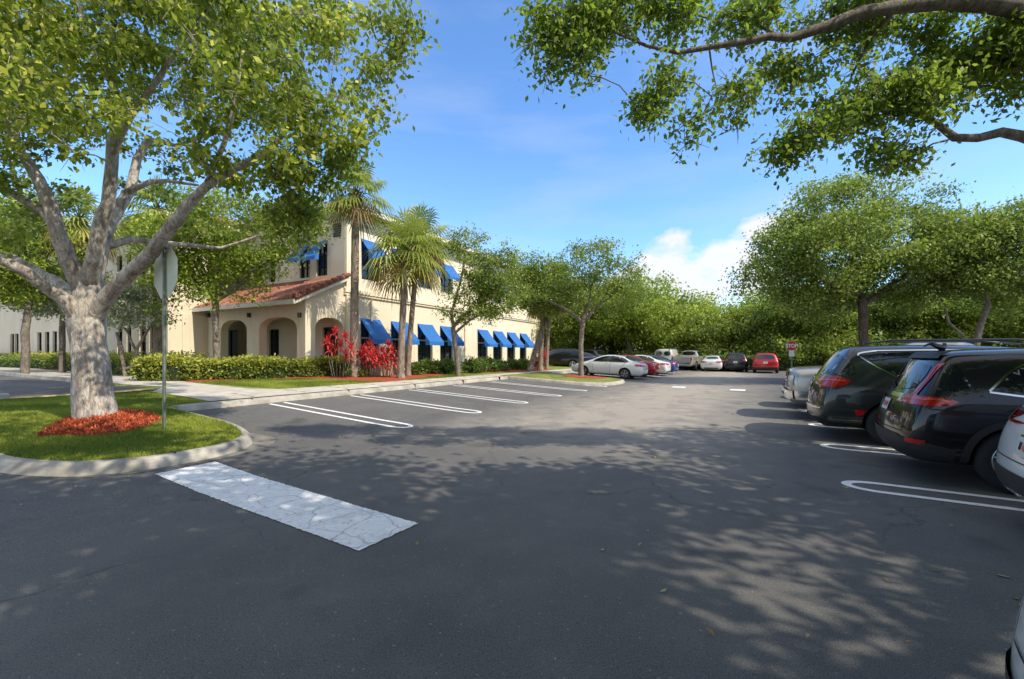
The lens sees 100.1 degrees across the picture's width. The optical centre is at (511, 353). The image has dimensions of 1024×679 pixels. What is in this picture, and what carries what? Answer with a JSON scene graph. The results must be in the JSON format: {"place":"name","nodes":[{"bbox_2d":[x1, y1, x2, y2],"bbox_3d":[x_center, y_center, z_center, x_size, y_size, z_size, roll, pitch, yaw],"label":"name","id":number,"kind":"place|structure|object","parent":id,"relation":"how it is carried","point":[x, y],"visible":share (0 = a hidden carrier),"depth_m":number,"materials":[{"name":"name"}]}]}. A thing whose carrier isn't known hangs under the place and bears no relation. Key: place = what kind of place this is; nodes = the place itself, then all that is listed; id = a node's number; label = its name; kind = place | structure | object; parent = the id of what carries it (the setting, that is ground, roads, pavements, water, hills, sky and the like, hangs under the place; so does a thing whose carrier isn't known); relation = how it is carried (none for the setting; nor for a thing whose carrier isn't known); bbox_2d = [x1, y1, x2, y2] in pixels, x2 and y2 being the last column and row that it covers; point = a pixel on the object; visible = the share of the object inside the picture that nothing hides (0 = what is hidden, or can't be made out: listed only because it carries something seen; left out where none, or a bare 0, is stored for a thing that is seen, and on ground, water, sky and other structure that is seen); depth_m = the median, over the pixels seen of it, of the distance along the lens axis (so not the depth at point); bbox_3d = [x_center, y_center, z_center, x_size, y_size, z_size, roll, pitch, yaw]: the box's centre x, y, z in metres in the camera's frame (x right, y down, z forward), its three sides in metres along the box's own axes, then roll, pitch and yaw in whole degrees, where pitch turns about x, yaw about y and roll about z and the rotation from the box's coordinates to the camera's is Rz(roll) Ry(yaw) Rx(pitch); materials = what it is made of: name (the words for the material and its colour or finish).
{"place":"outdoors","nodes":[
{"label":"outdoors","id":0,"kind":"place"},
{"bbox_2d":[0,375,145,396],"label":"side lot asphalt","id":1,"kind":"structure","parent":0,"point":[13,386],"depth_m":12.61,"materials":[{"name":"grey asphalt"}]},
{"bbox_2d":[0,372,113,385],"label":"kerb","id":2,"kind":"structure","parent":1,"relation":"on","point":[56,378],"depth_m":15.87,"materials":[{"name":"concrete"}]},
{"bbox_2d":[9,388,153,398],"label":"yellow kerb","id":3,"kind":"structure","parent":1,"relation":"on","point":[69,394],"depth_m":10.81,"materials":[{"name":"paint"}]},
{"bbox_2d":[0,367,571,400],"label":"sidewalk","id":4,"kind":"structure","parent":0,"point":[207,392],"depth_m":14.00,"materials":[{"name":"concrete"}]},
{"bbox_2d":[2,365,621,460],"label":"lawn","id":5,"kind":"structure","parent":0,"point":[549,375],"depth_m":21.53,"materials":[{"name":"green plant"}]},
{"bbox_2d":[0,187,87,373],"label":"broadleaf tree","id":6,"kind":"object","parent":5,"relation":"on","point":[24,287],"visible":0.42,"depth_m":18.92,"materials":[{"name":"green plant"}]},
{"bbox_2d":[0,254,120,371],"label":"broadleaf tree","id":7,"kind":"object","parent":5,"relation":"on","point":[48,310],"visible":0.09,"depth_m":21.41,"materials":[{"name":"green plant"}]},
{"bbox_2d":[34,183,124,266],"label":"palm tree","id":8,"kind":"object","parent":5,"relation":"on","point":[81,227],"visible":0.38,"depth_m":20.14,"materials":[{"name":"green plant"}]},
{"bbox_2d":[35,408,161,438],"bbox_3d":[-7.368,1.211,7.861,1.444,0.210,2.599,0,0,-32],"label":"mulch bed","id":9,"kind":"object","parent":5,"relation":"on","point":[100,429],"visible":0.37,"depth_m":7.13,"materials":[{"name":"red wood"}]},
{"bbox_2d":[0,0,441,419],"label":"broadleaf tree","id":10,"kind":"object","parent":9,"relation":"in","point":[85,300],"visible":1,"depth_m":7.17,"materials":[{"name":"green plant"}]},
{"bbox_2d":[0,391,241,460],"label":"grass","id":11,"kind":"structure","parent":5,"relation":"on","point":[29,418],"depth_m":7.02,"materials":[{"name":"green plant"}]},
{"bbox_2d":[107,276,184,376],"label":"broadleaf tree","id":12,"kind":"object","parent":5,"relation":"on","point":[128,296],"visible":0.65,"depth_m":17.54,"materials":[{"name":"green plant"}]},
{"bbox_2d":[154,245,177,428],"bbox_3d":[-6.044,-0.121,7.452,0.906,3.506,0.053,0,0,31],"label":"stop sign","id":13,"kind":"object","parent":5,"relation":"on","point":[165,271],"visible":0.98,"depth_m":7.43,"materials":[{"name":"silver metal"}]},
{"bbox_2d":[115,179,349,358],"bbox_3d":[-11.057,-2.983,17.267,9.543,8.232,5.099,0,0,0],"label":"live oak","id":14,"kind":"object","parent":5,"relation":"on","point":[247,260],"visible":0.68,"depth_m":16.81,"materials":[{"name":"green plant"}]},
{"bbox_2d":[33,368,446,381],"bbox_3d":[-25.821,1.012,30.052,48.839,0.264,10.900,0,0,31],"label":"mulch bed","id":15,"kind":"object","parent":5,"relation":"on","point":[388,378],"visible":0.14,"depth_m":18.33,"materials":[{"name":"red wood"}]},
{"bbox_2d":[0,354,58,369],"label":"hedge","id":16,"kind":"object","parent":15,"relation":"on","point":[12,361],"visible":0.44,"depth_m":27.30,"materials":[{"name":"green plant"}]},
{"bbox_2d":[0,349,212,375],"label":"hedge","id":17,"kind":"object","parent":15,"relation":"on","point":[116,366],"visible":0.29,"depth_m":19.16,"materials":[{"name":"green plant"}]},
{"bbox_2d":[117,173,186,354],"bbox_3d":[-15.184,-3.368,18.392,3.298,8.896,3.253,0,0,0],"label":"palm tree","id":18,"kind":"object","parent":15,"relation":"on","point":[157,339],"visible":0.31,"depth_m":18.27,"materials":[{"name":"green plant"}]},
{"bbox_2d":[125,352,348,380],"bbox_3d":[-10.496,0.539,17.357,7.735,1.210,2.087,0,0,-36],"label":"hedge","id":19,"kind":"object","parent":15,"relation":"on","point":[187,368],"visible":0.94,"depth_m":16.41,"materials":[{"name":"green plant"}]},
{"bbox_2d":[320,326,357,377],"bbox_3d":[-7.389,-0.105,18.329,1.757,2.367,0.985,0,0,0],"label":"cordyline","id":20,"kind":"object","parent":15,"relation":"on","point":[340,342],"visible":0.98,"depth_m":18.32,"materials":[{"name":"red plant"}]},
{"bbox_2d":[330,359,352,376],"bbox_3d":[-7.404,0.713,18.953,1.351,0.983,1.171,0,0,31],"label":"shrub","id":21,"kind":"object","parent":15,"relation":"on","point":[341,370],"visible":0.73,"depth_m":18.67,"materials":[{"name":"green plant"}]},
{"bbox_2d":[318,160,398,376],"bbox_3d":[-6.886,-3.821,18.857,3.321,10.054,3.506,0,0,24],"label":"palm tree","id":22,"kind":"object","parent":15,"relation":"on","point":[356,199],"visible":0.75,"depth_m":18.76,"materials":[{"name":"green plant"}]},
{"bbox_2d":[357,364,375,376],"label":"shrub","id":23,"kind":"object","parent":15,"relation":"on","point":[362,372],"visible":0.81,"depth_m":19.01,"materials":[{"name":"green plant"}]},
{"bbox_2d":[356,338,383,376],"bbox_3d":[-6.403,0.183,19.036,1.521,1.821,1.248,0,0,0],"label":"cordyline","id":24,"kind":"object","parent":15,"relation":"on","point":[366,350],"visible":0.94,"depth_m":18.96,"materials":[{"name":"red plant"}]},
{"bbox_2d":[364,355,390,375],"bbox_3d":[-6.363,0.564,20.300,0.780,1.010,1.180,0,0,28],"label":"utility cabinet","id":25,"kind":"object","parent":15,"relation":"on","point":[378,372],"visible":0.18,"depth_m":19.93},
{"bbox_2d":[376,338,397,376],"bbox_3d":[-5.571,0.197,19.212,1.323,1.823,1.042,0,0,0],"label":"cordyline","id":26,"kind":"object","parent":15,"relation":"on","point":[391,355],"visible":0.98,"depth_m":19.18,"materials":[{"name":"red plant"}]},
{"bbox_2d":[362,205,453,377],"bbox_3d":[-4.607,-2.656,19.088,4.217,7.820,4.502,0,0,0],"label":"palm tree","id":27,"kind":"object","parent":15,"relation":"on","point":[402,276],"visible":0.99,"depth_m":18.85,"materials":[{"name":"green plant"}]},
{"bbox_2d":[380,198,452,375],"bbox_3d":[-4.612,-3.122,20.533,3.854,8.710,3.881,0,0,0],"label":"palm tree","id":28,"kind":"object","parent":15,"relation":"on","point":[423,212],"visible":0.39,"depth_m":20.48,"materials":[{"name":"green plant"}]},
{"bbox_2d":[411,358,433,374],"bbox_3d":[-4.719,0.705,21.582,1.594,0.953,1.456,0,0,0],"label":"shrub","id":29,"kind":"object","parent":15,"relation":"on","point":[418,367],"visible":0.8,"depth_m":21.29,"materials":[{"name":"green plant"}]},
{"bbox_2d":[420,357,442,373],"bbox_3d":[-4.364,0.710,22.353,1.635,1.095,1.204,0,0,-19],"label":"shrub","id":30,"kind":"object","parent":15,"relation":"on","point":[433,369],"visible":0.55,"depth_m":22.25,"materials":[{"name":"green plant"}]},
{"bbox_2d":[429,359,453,373],"bbox_3d":[-3.833,0.726,22.985,1.593,0.979,1.483,0,0,0],"label":"shrub","id":31,"kind":"object","parent":15,"relation":"on","point":[441,364],"visible":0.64,"depth_m":22.96,"materials":[{"name":"green plant"}]},
{"bbox_2d":[0,199,554,369],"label":"office building","id":32,"kind":"structure","parent":5,"relation":"on","point":[304,312],"depth_m":23.73,"materials":[{"name":"beige paint"}]},
{"bbox_2d":[228,330,237,357],"bbox_3d":[-17.635,-0.150,26.899,1.963,2.600,0.066,0,0,28],"label":"door","id":33,"kind":"structure","parent":32,"relation":"in","point":[232,334],"depth_m":26.81,"materials":[{"name":"black glass"}]},
{"bbox_2d":[271,329,278,358],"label":"window","id":34,"kind":"structure","parent":32,"relation":"in","point":[274,332],"depth_m":24.81,"materials":[{"name":"black glass"}]},
{"bbox_2d":[301,247,309,277],"bbox_3d":[-11.263,-4.988,23.570,0.872,1.701,0.068,0,0,28],"label":"window","id":35,"kind":"structure","parent":32,"relation":"in","point":[305,270],"depth_m":23.66,"materials":[{"name":"black glass"}]},
{"bbox_2d":[318,244,326,275],"bbox_3d":[-10.050,-4.988,22.936,0.840,1.701,0.068,0,0,28],"label":"window","id":36,"kind":"structure","parent":32,"relation":"in","point":[322,262],"depth_m":22.96,"materials":[{"name":"black glass"}]},
{"bbox_2d":[324,327,337,361],"bbox_3d":[-9.447,-0.125,22.621,1.250,2.550,0.068,0,0,28],"label":"door","id":37,"kind":"structure","parent":32,"relation":"in","point":[327,330],"depth_m":22.70,"materials":[{"name":"black glass"}]},
{"bbox_2d":[361,320,376,362],"bbox_3d":[-7.887,-0.498,23.570,0.113,2.596,1.298,0,0,28],"label":"window","id":38,"kind":"structure","parent":32,"relation":"in","point":[364,332],"depth_m":23.37,"materials":[{"name":"black glass"}]},
{"bbox_2d":[362,241,376,281],"bbox_3d":[-7.907,-5.033,23.580,0.068,2.054,1.198,0,0,28],"label":"window","id":39,"kind":"structure","parent":32,"relation":"in","point":[364,259],"depth_m":23.44,"materials":[{"name":"black glass"}]},
{"bbox_2d":[391,323,398,357],"bbox_3d":[-6.834,-0.498,25.584,0.113,2.596,1.290,0,0,28],"label":"window","id":40,"kind":"structure","parent":32,"relation":"in","point":[394,334],"depth_m":25.42,"materials":[{"name":"black glass"}]},
{"bbox_2d":[418,325,429,360],"bbox_3d":[-5.723,-0.498,27.709,0.113,2.596,1.373,0,0,28],"label":"window","id":41,"kind":"structure","parent":32,"relation":"in","point":[423,349],"depth_m":27.69,"materials":[{"name":"black glass"}]},
{"bbox_2d":[440,327,450,358],"bbox_3d":[-4.645,-0.498,29.773,0.113,2.596,1.407,0,0,28],"label":"window","id":42,"kind":"structure","parent":32,"relation":"in","point":[445,350],"depth_m":29.77,"materials":[{"name":"black glass"}]},
{"bbox_2d":[441,267,450,291],"bbox_3d":[-4.665,-5.158,29.783,0.068,1.804,1.307,0,0,28],"label":"window","id":43,"kind":"structure","parent":32,"relation":"in","point":[445,281],"depth_m":29.89,"materials":[{"name":"black glass"}]},
{"bbox_2d":[478,331,485,358],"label":"window","id":44,"kind":"structure","parent":32,"relation":"in","point":[481,345],"depth_m":34.11,"materials":[{"name":"black glass"}]},
{"bbox_2d":[493,332,500,359],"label":"window","id":45,"kind":"structure","parent":32,"relation":"in","point":[496,350],"depth_m":36.15,"materials":[{"name":"black glass"}]},
{"bbox_2d":[507,333,513,360],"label":"window","id":46,"kind":"structure","parent":32,"relation":"in","point":[510,350],"depth_m":38.50,"materials":[{"name":"black glass"}]},
{"bbox_2d":[194,374,477,388],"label":"grass","id":47,"kind":"structure","parent":5,"relation":"on","point":[279,383],"depth_m":15.93,"materials":[{"name":"green plant"}]},
{"bbox_2d":[460,356,483,372],"bbox_3d":[-2.317,0.682,24.502,1.369,1.092,1.382,0,0,0],"label":"shrub","id":48,"kind":"object","parent":5,"relation":"on","point":[467,364],"visible":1,"depth_m":24.30,"materials":[{"name":"green plant"}]},
{"bbox_2d":[432,221,532,375],"bbox_3d":[-1.477,-2.627,21.854,5.461,7.842,3.709,0,0,0],"label":"live oak","id":49,"kind":"object","parent":5,"relation":"on","point":[485,278],"visible":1,"depth_m":21.49,"materials":[{"name":"green plant"}]},
{"bbox_2d":[482,368,550,371],"bbox_3d":[0.238,1.081,28.662,2.459,0.128,7.812,0,0,36],"label":"mulch bed","id":50,"kind":"object","parent":5,"relation":"on","point":[514,370],"visible":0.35,"depth_m":27.21,"materials":[{"name":"red wood"}]},
{"bbox_2d":[481,354,504,371],"bbox_3d":[-1.391,0.612,25.866,1.500,1.184,1.651,0,0,28],"label":"shrub","id":51,"kind":"object","parent":50,"relation":"on","point":[493,363],"visible":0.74,"depth_m":25.81,"materials":[{"name":"green plant"}]},
{"bbox_2d":[505,357,525,369],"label":"shrub","id":52,"kind":"object","parent":50,"relation":"on","point":[512,364],"visible":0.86,"depth_m":28.21,"materials":[{"name":"green plant"}]},
{"bbox_2d":[525,289,563,370],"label":"palm tree","id":53,"kind":"object","parent":50,"relation":"on","point":[540,355],"visible":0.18,"depth_m":29.05,"materials":[{"name":"green plant"}]},
{"bbox_2d":[536,281,565,368],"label":"palm tree","id":54,"kind":"object","parent":50,"relation":"on","point":[547,346],"visible":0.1,"depth_m":30.29,"materials":[{"name":"plant"}]},
{"bbox_2d":[499,245,587,371],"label":"live oak","id":55,"kind":"object","parent":5,"relation":"on","point":[531,272],"visible":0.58,"depth_m":26.74,"materials":[{"name":"green plant"}]},
{"bbox_2d":[519,236,657,375],"bbox_3d":[4.335,-2.692,24.514,8.373,8.323,4.271,0,0,0],"label":"live oak","id":56,"kind":"object","parent":5,"relation":"on","point":[619,287],"visible":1,"depth_m":24.40,"materials":[{"name":"green plant"}]},
{"bbox_2d":[0,368,1023,678],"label":"asphalt lot","id":57,"kind":"structure","parent":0,"point":[520,512],"depth_m":3.43,"materials":[{"name":"grey asphalt"}]},
{"bbox_2d":[0,407,252,475],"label":"kerb","id":58,"kind":"structure","parent":57,"relation":"on","point":[25,466],"depth_m":5.59,"materials":[{"name":"concrete"}]},
{"bbox_2d":[63,433,275,476],"bbox_3d":[-4.845,1.524,6.550,1.201,0.066,2.940,0,0,16],"label":"gutter patch","id":59,"kind":"object","parent":57,"relation":"on","point":[260,441],"visible":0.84,"depth_m":6.71,"materials":[{"name":"concrete"}]},
{"bbox_2d":[157,461,417,549],"bbox_3d":[-2.759,1.575,4.826,4.046,0.034,0.734,0,0,32],"label":"stop bar","id":60,"kind":"object","parent":57,"relation":"on","point":[355,527],"visible":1,"depth_m":4.49,"materials":[{"name":"paint"}]},
{"bbox_2d":[171,376,507,410],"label":"kerb","id":61,"kind":"structure","parent":57,"relation":"on","point":[220,404],"depth_m":12.79,"materials":[{"name":"concrete"}]},
{"bbox_2d":[271,402,412,427],"bbox_3d":[-4.286,1.459,10.425,4.946,0.222,0.500,0,0,31],"label":"parking line","id":62,"kind":"object","parent":57,"relation":"on","point":[409,425],"visible":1,"depth_m":10.19,"materials":[{"name":"paint"}]},
{"bbox_2d":[355,394,481,412],"bbox_3d":[-2.952,1.459,12.657,4.946,0.222,0.500,0,0,31],"label":"parking line","id":63,"kind":"object","parent":57,"relation":"on","point":[421,403],"visible":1,"depth_m":12.42,"materials":[{"name":"paint"}]},
{"bbox_2d":[19,399,1020,641],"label":"fallen leaves","id":64,"kind":"object","parent":57,"relation":"on","point":[711,630],"visible":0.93,"depth_m":3.08,"materials":[{"name":"brown plant"}]},
{"bbox_2d":[537,348,584,366],"bbox_3d":[3.939,0.369,36.996,4.796,1.715,2.230,2,0,11],"label":"parked suv","id":65,"kind":"object","parent":57,"relation":"on","point":[569,357],"visible":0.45,"depth_m":36.08,"materials":[{"name":"metal"}]},
{"bbox_2d":[534,294,597,350],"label":"woodland tree","id":66,"kind":"object","parent":57,"relation":"on","point":[559,328],"visible":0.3,"depth_m":44.16,"materials":[{"name":"green plant"}]},
{"bbox_2d":[508,373,624,385],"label":"kerb","id":67,"kind":"structure","parent":57,"relation":"on","point":[622,381],"depth_m":21.30,"materials":[{"name":"concrete"}]},
{"bbox_2d":[556,296,622,348],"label":"woodland tree","id":68,"kind":"object","parent":57,"relation":"on","point":[587,345],"visible":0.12,"depth_m":48.14,"materials":[{"name":"green plant"}]},
{"bbox_2d":[583,349,608,355],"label":"parked suv","id":69,"kind":"object","parent":57,"relation":"on","point":[598,352],"visible":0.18,"depth_m":41.43,"materials":[{"name":"metal"}]},
{"bbox_2d":[571,355,647,378],"bbox_3d":[6.157,0.769,27.309,4.796,1.429,2.174,3,2,31],"label":"parked sedan","id":70,"kind":"object","parent":57,"relation":"on","point":[624,367],"visible":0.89,"depth_m":26.34,"materials":[{"name":"metal"}]},
{"bbox_2d":[621,355,659,376],"bbox_3d":[7.671,0.775,29.550,4.796,1.429,2.174,3,2,31],"label":"parked sedan","id":71,"kind":"object","parent":57,"relation":"on","point":[653,367],"visible":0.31,"depth_m":28.08,"materials":[{"name":"metal"}]},
{"bbox_2d":[566,267,726,354],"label":"woodland tree","id":72,"kind":"object","parent":57,"relation":"on","point":[655,317],"visible":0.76,"depth_m":40.99,"materials":[{"name":"green plant"}]},
{"bbox_2d":[635,355,670,375],"bbox_3d":[9.227,0.784,31.765,4.796,1.429,2.174,3,2,31],"label":"parked sedan","id":73,"kind":"object","parent":57,"relation":"on","point":[665,366],"visible":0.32,"depth_m":30.29,"materials":[{"name":"metal"}]},
{"bbox_2d":[648,355,678,373],"bbox_3d":[10.647,0.788,33.946,4.796,1.429,2.174,3,2,31],"label":"parked sedan","id":74,"kind":"object","parent":57,"relation":"on","point":[674,366],"visible":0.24,"depth_m":32.49,"materials":[{"name":"metal"}]},
{"bbox_2d":[654,349,678,359],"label":"parked van","id":75,"kind":"object","parent":57,"relation":"on","point":[668,353],"visible":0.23,"depth_m":42.97,"materials":[{"name":"metal"}]},
{"bbox_2d":[610,295,731,348],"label":"woodland tree","id":76,"kind":"object","parent":57,"relation":"on","point":[674,337],"visible":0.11,"depth_m":47.65,"materials":[{"name":"green plant"}]},
{"bbox_2d":[671,350,705,369],"bbox_3d":[17.474,0.624,42.002,2.379,1.903,5.968,0,0,38],"label":"parked pickup","id":77,"kind":"object","parent":57,"relation":"on","point":[691,358],"visible":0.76,"depth_m":39.96,"materials":[{"name":"metal"}]},
{"bbox_2d":[700,355,723,370],"bbox_3d":[18.822,0.886,39.980,2.174,1.429,4.796,0,0,31],"label":"parked sedan","id":78,"kind":"object","parent":57,"relation":"on","point":[712,362],"visible":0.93,"depth_m":38.19,"materials":[{"name":"metal"}]},
{"bbox_2d":[622,350,827,369],"bbox_3d":[26.951,0.582,39.852,33.116,2.112,2.480,0,0,21],"label":"hedge","id":79,"kind":"object","parent":57,"relation":"on","point":[785,364],"visible":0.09,"depth_m":39.85,"materials":[{"name":"green plant"}]},
{"bbox_2d":[681,297,778,352],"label":"woodland tree","id":80,"kind":"object","parent":57,"relation":"on","point":[729,310],"visible":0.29,"depth_m":47.92,"materials":[{"name":"green plant"}]},
{"bbox_2d":[724,352,750,371],"bbox_3d":[20.559,0.742,39.178,2.230,1.715,4.796,0,0,31],"label":"parked suv","id":81,"kind":"object","parent":57,"relation":"on","point":[736,360],"visible":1,"depth_m":37.30,"materials":[{"name":"metal"}]},
{"bbox_2d":[721,304,779,350],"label":"woodland tree","id":82,"kind":"object","parent":57,"relation":"on","point":[737,316],"visible":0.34,"depth_m":46.65,"materials":[{"name":"green plant"}]},
{"bbox_2d":[504,0,1023,190],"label":"live oak","id":83,"kind":"object","parent":57,"relation":"on","point":[992,55],"visible":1,"depth_m":5.51,"materials":[{"name":"green plant"}]},
{"bbox_2d":[751,352,780,372],"bbox_3d":[21.632,0.742,36.578,2.230,1.715,4.796,0,0,31],"label":"parked suv","id":84,"kind":"object","parent":57,"relation":"on","point":[765,361],"visible":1,"depth_m":34.69,"materials":[{"name":"metal"}]},
{"bbox_2d":[721,283,826,339],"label":"woodland tree","id":85,"kind":"object","parent":57,"relation":"on","point":[745,304],"visible":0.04,"depth_m":49.72,"materials":[{"name":"green plant"}]},
{"bbox_2d":[728,297,834,364],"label":"woodland tree","id":86,"kind":"object","parent":57,"relation":"on","point":[786,338],"visible":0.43,"depth_m":41.97,"materials":[{"name":"green plant"}]},
{"bbox_2d":[786,341,797,366],"bbox_3d":[17.927,0.546,27.485,0.629,2.708,0.045,0,0,33],"label":"stop sign","id":87,"kind":"object","parent":57,"relation":"on","point":[791,346],"visible":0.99,"depth_m":27.47,"materials":[{"name":"red metal"}]},
{"bbox_2d":[761,302,882,364],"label":"woodland tree","id":88,"kind":"object","parent":57,"relation":"on","point":[838,344],"visible":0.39,"depth_m":39.14,"materials":[{"name":"green plant"}]},
{"bbox_2d":[811,284,893,340],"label":"woodland tree","id":89,"kind":"object","parent":57,"relation":"on","point":[874,312],"visible":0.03,"depth_m":42.55,"materials":[{"name":"green plant"}]},
{"bbox_2d":[718,160,988,345],"bbox_3d":[18.125,-3.968,22.033,14.922,11.168,8.811,0,0,0],"label":"live oak","id":90,"kind":"object","parent":57,"relation":"on","point":[800,247],"visible":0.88,"depth_m":21.21,"materials":[{"name":"green plant"}]},
{"bbox_2d":[803,291,908,335],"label":"woodland tree","id":91,"kind":"object","parent":57,"relation":"on","point":[876,327],"visible":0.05,"depth_m":42.53,"materials":[{"name":"green plant"}]},
{"bbox_2d":[820,444,904,454],"bbox_3d":[7.617,1.594,6.143,5.226,0.001,0.500,0,0,31],"label":"parking line","id":92,"kind":"object","parent":57,"relation":"on","point":[824,445],"visible":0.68,"depth_m":7.20,"materials":[{"name":"paint"}]},
{"bbox_2d":[784,342,975,403],"bbox_3d":[9.713,0.648,9.748,5.968,1.903,2.379,0,0,31],"label":"parked pickup","id":93,"kind":"object","parent":57,"relation":"on","point":[797,383],"visible":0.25,"depth_m":10.32,"materials":[{"name":"metal"}]},
{"bbox_2d":[806,338,1023,445],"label":"parked minivan","id":94,"kind":"object","parent":57,"relation":"on","point":[848,386],"visible":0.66,"depth_m":7.65,"materials":[{"name":"metal"}]},
{"bbox_2d":[851,290,995,345],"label":"woodland tree","id":95,"kind":"object","parent":57,"relation":"on","point":[907,335],"visible":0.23,"depth_m":40.18,"materials":[{"name":"green plant"}]},
{"bbox_2d":[841,481,1023,510],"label":"parking line","id":96,"kind":"object","parent":57,"relation":"on","point":[848,483],"visible":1,"depth_m":4.85,"materials":[{"name":"paint"}]},
{"bbox_2d":[869,291,1005,344],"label":"woodland tree","id":97,"kind":"object","parent":57,"relation":"on","point":[936,328],"visible":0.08,"depth_m":40.31,"materials":[{"name":"green plant"}]},
{"bbox_2d":[875,342,1023,493],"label":"parked suv","id":98,"kind":"object","parent":57,"relation":"on","point":[940,404],"visible":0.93,"depth_m":5.13,"materials":[{"name":"metal"}]},
{"bbox_2d":[875,186,1023,345],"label":"live oak","id":99,"kind":"object","parent":57,"relation":"on","point":[998,237],"visible":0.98,"depth_m":19.47,"materials":[{"name":"green plant"}]},
{"bbox_2d":[900,293,1023,347],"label":"woodland tree","id":100,"kind":"object","parent":57,"relation":"on","point":[974,312],"visible":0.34,"depth_m":37.75,"materials":[{"name":"green plant"}]},
{"bbox_2d":[994,402,1023,499],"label":"parked suv","id":101,"kind":"object","parent":57,"relation":"on","point":[1009,464],"visible":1,"depth_m":3.86,"materials":[{"name":"metal"}]},
{"bbox_2d":[1005,595,1023,678],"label":"parked suv","id":102,"kind":"object","parent":57,"relation":"on","point":[1014,662],"visible":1,"depth_m":1.40,"materials":[{"name":"metal"}]},
{"bbox_2d":[0,0,1023,350],"label":"sky","id":103,"kind":"structure","parent":0,"point":[545,175],"materials":[{"name":"blue"}]},
{"label":"ground","id":104,"kind":"structure","parent":0,"visible":0},
{"bbox_2d":[556,301,1023,355],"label":"undergrowth","id":105,"kind":"object","parent":104,"relation":"on","point":[715,348],"visible":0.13,"depth_m":44.00,"materials":[{"name":"green plant"}]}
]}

